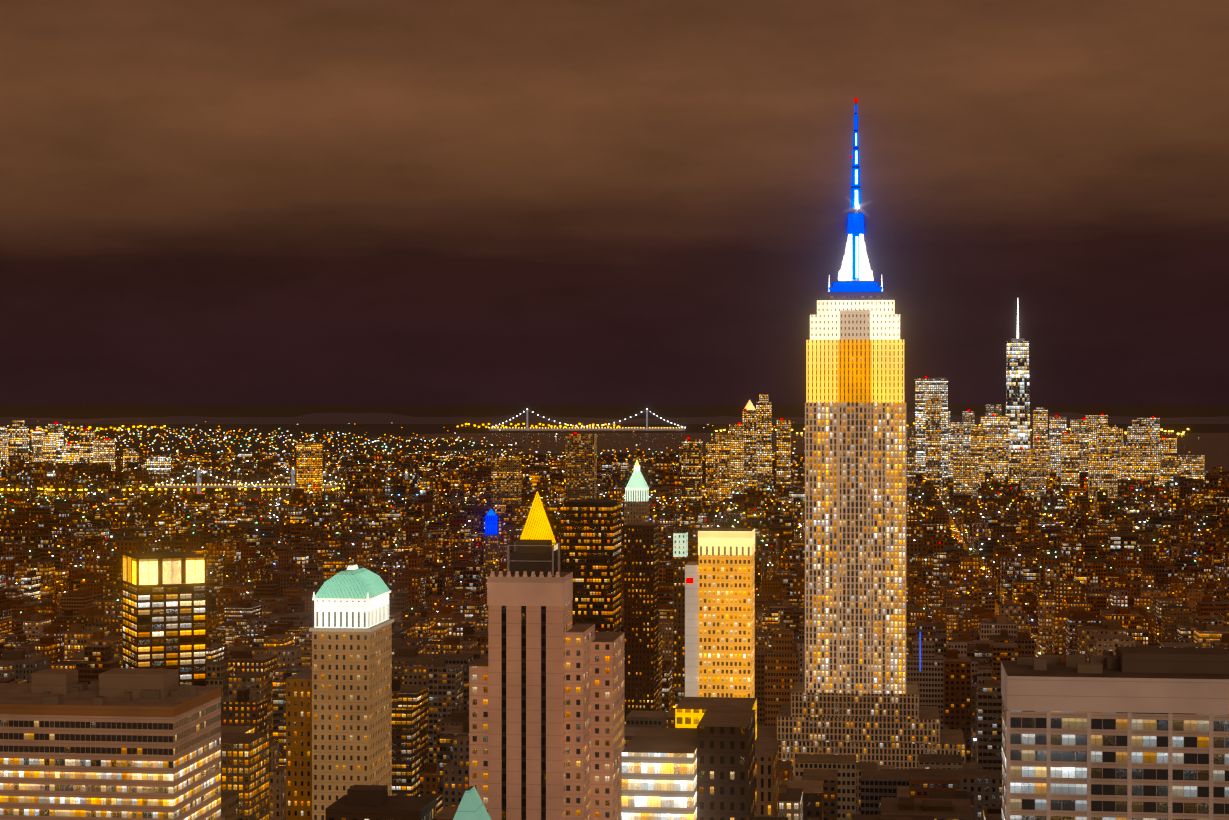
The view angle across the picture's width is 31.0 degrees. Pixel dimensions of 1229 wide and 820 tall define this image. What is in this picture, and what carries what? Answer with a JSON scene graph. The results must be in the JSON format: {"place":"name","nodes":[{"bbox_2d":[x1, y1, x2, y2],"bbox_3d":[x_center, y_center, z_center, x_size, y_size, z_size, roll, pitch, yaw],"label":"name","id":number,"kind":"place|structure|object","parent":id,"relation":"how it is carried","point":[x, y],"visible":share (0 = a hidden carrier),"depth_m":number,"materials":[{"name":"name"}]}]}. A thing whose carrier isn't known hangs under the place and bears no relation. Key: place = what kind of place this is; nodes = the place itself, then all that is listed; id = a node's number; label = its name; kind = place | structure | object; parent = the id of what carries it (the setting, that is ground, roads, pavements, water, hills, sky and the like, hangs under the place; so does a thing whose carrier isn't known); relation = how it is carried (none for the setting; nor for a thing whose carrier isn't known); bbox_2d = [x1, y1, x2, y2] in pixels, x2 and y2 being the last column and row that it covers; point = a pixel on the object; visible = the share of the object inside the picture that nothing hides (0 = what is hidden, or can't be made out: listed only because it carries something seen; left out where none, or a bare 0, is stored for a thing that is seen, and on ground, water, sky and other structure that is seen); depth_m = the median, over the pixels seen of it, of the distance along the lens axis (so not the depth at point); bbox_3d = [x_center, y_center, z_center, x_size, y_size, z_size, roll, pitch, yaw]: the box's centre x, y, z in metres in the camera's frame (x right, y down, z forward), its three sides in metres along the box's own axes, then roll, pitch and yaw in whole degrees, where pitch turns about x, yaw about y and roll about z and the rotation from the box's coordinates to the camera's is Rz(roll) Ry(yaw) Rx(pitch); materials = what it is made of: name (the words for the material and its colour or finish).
{"place":"outdoors","nodes":[
{"label":"outdoors","id":0,"kind":"place"},
{"bbox_2d":[0,404,1228,615],"bbox_3d":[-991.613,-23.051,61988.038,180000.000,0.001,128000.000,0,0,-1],"label":"ground","id":1,"kind":"structure","parent":0,"point":[236,440],"depth_m":23600.15,"materials":[{"name":"black"}]},
{"bbox_2d":[155,468,335,493],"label":"suspension bridge","id":2,"kind":"structure","parent":1,"relation":"on","point":[199,486],"depth_m":5766.44,"materials":[{"name":"grey metal"}]},
{"bbox_2d":[323,472,420,486],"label":"brooklyn bridge","id":3,"kind":"structure","parent":1,"relation":"on","point":[406,475],"depth_m":6481.06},
{"bbox_2d":[488,409,685,430],"bbox_3d":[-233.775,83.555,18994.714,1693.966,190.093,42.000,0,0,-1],"label":"suspension bridge","id":4,"kind":"structure","parent":1,"relation":"on","point":[587,429],"depth_m":18981.13,"materials":[{"name":"grey metal"}]},
{"bbox_2d":[0,421,1219,739],"bbox_3d":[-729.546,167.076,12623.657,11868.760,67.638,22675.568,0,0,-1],"label":"distant lamps","id":5,"kind":"object","parent":1,"relation":"on","point":[420,467],"visible":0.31,"depth_m":9310.32,"materials":[{"name":"yellow glass"}]},
{"bbox_2d":[0,338,1228,819],"bbox_3d":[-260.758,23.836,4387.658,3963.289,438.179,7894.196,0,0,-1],"label":"buildings","id":6,"kind":"structure","parent":1,"relation":"on","point":[562,678],"depth_m":665.72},
{"bbox_2d":[1017,298,1018,337],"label":"spire","id":7,"kind":"structure","parent":6,"relation":"on","point":[1017,320],"depth_m":6347.58,"materials":[{"name":"white metal"}]},
{"bbox_2d":[0,563,1228,819],"bbox_3d":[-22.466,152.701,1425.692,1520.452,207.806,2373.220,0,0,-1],"label":"midground buildings","id":8,"kind":"structure","parent":1,"relation":"on","point":[258,643],"depth_m":1487.90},
{"bbox_2d":[0,470,1228,605],"bbox_3d":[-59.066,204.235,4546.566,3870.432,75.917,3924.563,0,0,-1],"label":"distant city buildings","id":9,"kind":"structure","parent":1,"relation":"on","point":[242,545],"depth_m":3951.16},
{"bbox_2d":[0,450,1228,484],"bbox_3d":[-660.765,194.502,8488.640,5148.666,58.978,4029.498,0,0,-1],"label":"distant city lights","id":10,"kind":"object","parent":1,"relation":"on","point":[258,466],"visible":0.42,"depth_m":7911.40},
{"bbox_2d":[757,291,964,774],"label":"skyscraper","id":11,"kind":"structure","parent":1,"relation":"on","point":[854,693],"depth_m":1304.92,"materials":[{"name":"beige stone"}]},
{"bbox_2d":[828,234,882,291],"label":"buttresses","id":12,"kind":"structure","parent":11,"relation":"on","point":[865,273],"depth_m":1321.71,"materials":[{"name":"grey metal"}]},
{"bbox_2d":[829,105,881,291],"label":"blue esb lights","id":13,"kind":"object","parent":11,"relation":"on","point":[855,227],"depth_m":1322.69},
{"bbox_2d":[851,102,860,212],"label":"antenna rings","id":14,"kind":"object","parent":13,"relation":"on","point":[855,209],"visible":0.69,"depth_m":1325.62,"materials":[{"name":"blue metal"}]},
{"bbox_2d":[0,433,1228,505],"bbox_3d":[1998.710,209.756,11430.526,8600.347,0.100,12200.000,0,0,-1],"label":"river","id":15,"kind":"structure","parent":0,"point":[1213,448],"depth_m":12737.37,"materials":[{"name":"black liquid"}]},
{"bbox_2d":[0,412,1228,423],"bbox_3d":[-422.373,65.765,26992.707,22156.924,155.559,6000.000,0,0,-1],"label":"hills","id":16,"kind":"structure","parent":0,"point":[351,418],"depth_m":23979.72,"materials":[{"name":"grey"}]},
{"bbox_2d":[0,0,1228,403],"label":"sky","id":17,"kind":"structure","parent":0,"point":[202,201],"materials":[{"name":"brown"}]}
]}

